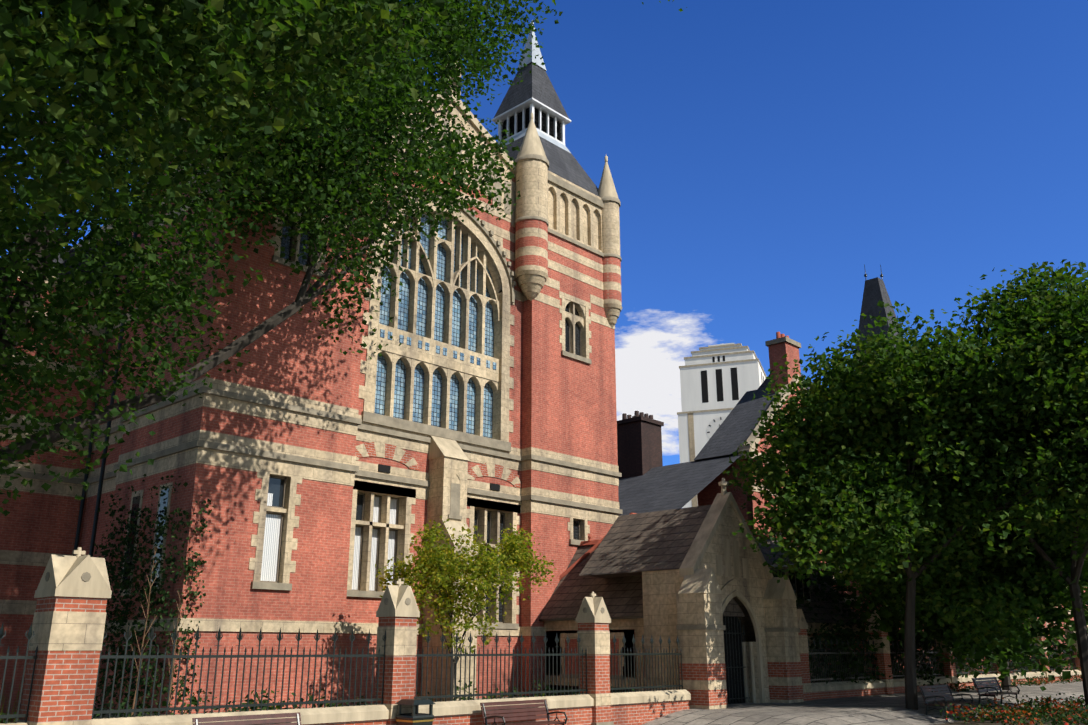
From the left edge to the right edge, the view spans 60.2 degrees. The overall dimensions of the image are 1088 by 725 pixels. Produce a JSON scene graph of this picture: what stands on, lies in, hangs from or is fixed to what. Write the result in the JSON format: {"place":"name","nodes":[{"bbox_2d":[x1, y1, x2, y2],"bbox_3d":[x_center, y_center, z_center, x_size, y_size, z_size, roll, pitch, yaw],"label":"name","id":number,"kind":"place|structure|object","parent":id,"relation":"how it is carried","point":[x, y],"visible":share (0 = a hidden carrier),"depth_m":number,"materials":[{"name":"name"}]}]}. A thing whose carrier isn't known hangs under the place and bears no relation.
{"place":"outdoors","nodes":[
{"label":"outdoors","id":0,"kind":"place"},
{"bbox_2d":[0,0,1087,465],"label":"sky","id":1,"kind":"structure","parent":0,"point":[761,154],"materials":[{"name":"blue"}]},
{"bbox_2d":[722,300,1087,709],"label":"tree","id":2,"kind":"object","parent":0,"point":[848,501],"depth_m":26.62,"materials":[{"name":"green plant"}]},
{"bbox_2d":[812,259,1087,706],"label":"tree","id":3,"kind":"object","parent":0,"point":[1059,350],"depth_m":26.15,"materials":[{"name":"green plant"}]},
{"bbox_3d":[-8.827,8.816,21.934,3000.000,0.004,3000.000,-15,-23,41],"label":"ground","id":4,"kind":"structure","parent":0,"visible":0},
{"bbox_2d":[131,546,184,715],"bbox_3d":[-7.545,5.667,18.407,0.460,3.964,1.346,-6,-18,20],"label":"shrub","id":5,"kind":"object","parent":4,"relation":"on","point":[150,585],"visible":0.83,"depth_m":18.37,"materials":[{"name":"green plant"}]},
{"bbox_2d":[192,712,300,724],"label":"bench","id":6,"kind":"object","parent":4,"relation":"on","point":[264,721],"visible":1,"depth_m":16.30,"materials":[{"name":"metal"}]},
{"bbox_2d":[0,20,622,722],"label":"church building","id":7,"kind":"structure","parent":4,"relation":"on","point":[482,396],"depth_m":28.73,"materials":[{"name":"brick"}]},
{"bbox_2d":[0,0,686,515],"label":"tree","id":8,"kind":"object","parent":4,"relation":"on","point":[318,192],"depth_m":19.05,"materials":[{"name":"green plant"}]},
{"bbox_2d":[396,699,434,724],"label":"litter bin","id":9,"kind":"object","parent":4,"relation":"on","point":[414,717],"visible":1,"depth_m":18.46,"materials":[{"name":"metal"}]},
{"bbox_2d":[375,516,555,700],"bbox_3d":[-2.296,6.906,24.882,4.801,5.406,3.918,-15,-23,41],"label":"tree","id":10,"kind":"object","parent":4,"relation":"on","point":[449,563],"depth_m":24.57,"materials":[{"name":"green plant"}]},
{"bbox_2d":[480,699,566,724],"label":"bench","id":11,"kind":"object","parent":4,"relation":"on","point":[542,705],"visible":1,"depth_m":20.68,"materials":[{"name":"wood"}]},
{"bbox_2d":[0,547,1081,724],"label":"boundary wall","id":12,"kind":"structure","parent":4,"relation":"on","point":[72,595],"depth_m":18.99,"materials":[{"name":"brick"}]},
{"bbox_2d":[0,623,1075,723],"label":"iron railings","id":13,"kind":"object","parent":12,"relation":"on","point":[29,636],"visible":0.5,"depth_m":18.88,"materials":[{"name":"metal"}]},
{"bbox_2d":[0,471,1087,724],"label":"garden planting","id":14,"kind":"object","parent":4,"relation":"on","point":[1044,711],"visible":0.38,"depth_m":23.80,"materials":[{"name":"green plant"}]},
{"bbox_2d":[677,343,766,507],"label":"clock tower","id":15,"kind":"structure","parent":4,"relation":"on","point":[718,381],"depth_m":162.58,"materials":[{"name":"stone"}]},
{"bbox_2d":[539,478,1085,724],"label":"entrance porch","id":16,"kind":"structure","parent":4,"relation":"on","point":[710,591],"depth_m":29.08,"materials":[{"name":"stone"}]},
{"bbox_2d":[617,264,1087,674],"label":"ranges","id":17,"kind":"object","parent":4,"relation":"on","point":[649,481],"depth_m":46.79,"materials":[{"name":"brick"}]},
{"bbox_2d":[768,549,1075,687],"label":"shrubs","id":18,"kind":"object","parent":4,"relation":"on","point":[830,581],"visible":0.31,"depth_m":36.39,"materials":[{"name":"green plant"}]},
{"bbox_2d":[918,684,974,721],"bbox_3d":[11.310,9.540,26.264,0.724,0.937,2.050,-15,-23,41],"label":"bench","id":19,"kind":"object","parent":4,"relation":"on","point":[940,692],"visible":0.85,"depth_m":26.30,"materials":[{"name":"metal"}]},
{"bbox_2d":[823,444,1087,690],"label":"street trees","id":20,"kind":"object","parent":4,"relation":"on","point":[1003,656],"depth_m":29.44,"materials":[{"name":"green plant"}]},
{"bbox_2d":[971,677,1019,708],"bbox_3d":[14.059,10.266,29.081,0.724,0.937,2.050,-15,-23,41],"label":"bench","id":21,"kind":"object","parent":4,"relation":"on","point":[985,683],"visible":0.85,"depth_m":29.18,"materials":[{"name":"metal"}]},
{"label":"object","id":22,"kind":"object","parent":4,"relation":"on","visible":0},
{"bbox_2d":[0,0,471,252],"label":"street tree","id":23,"kind":"object","parent":22,"relation":"attached to","point":[77,44],"visible":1,"depth_m":8.66,"materials":[{"name":"green plant"}]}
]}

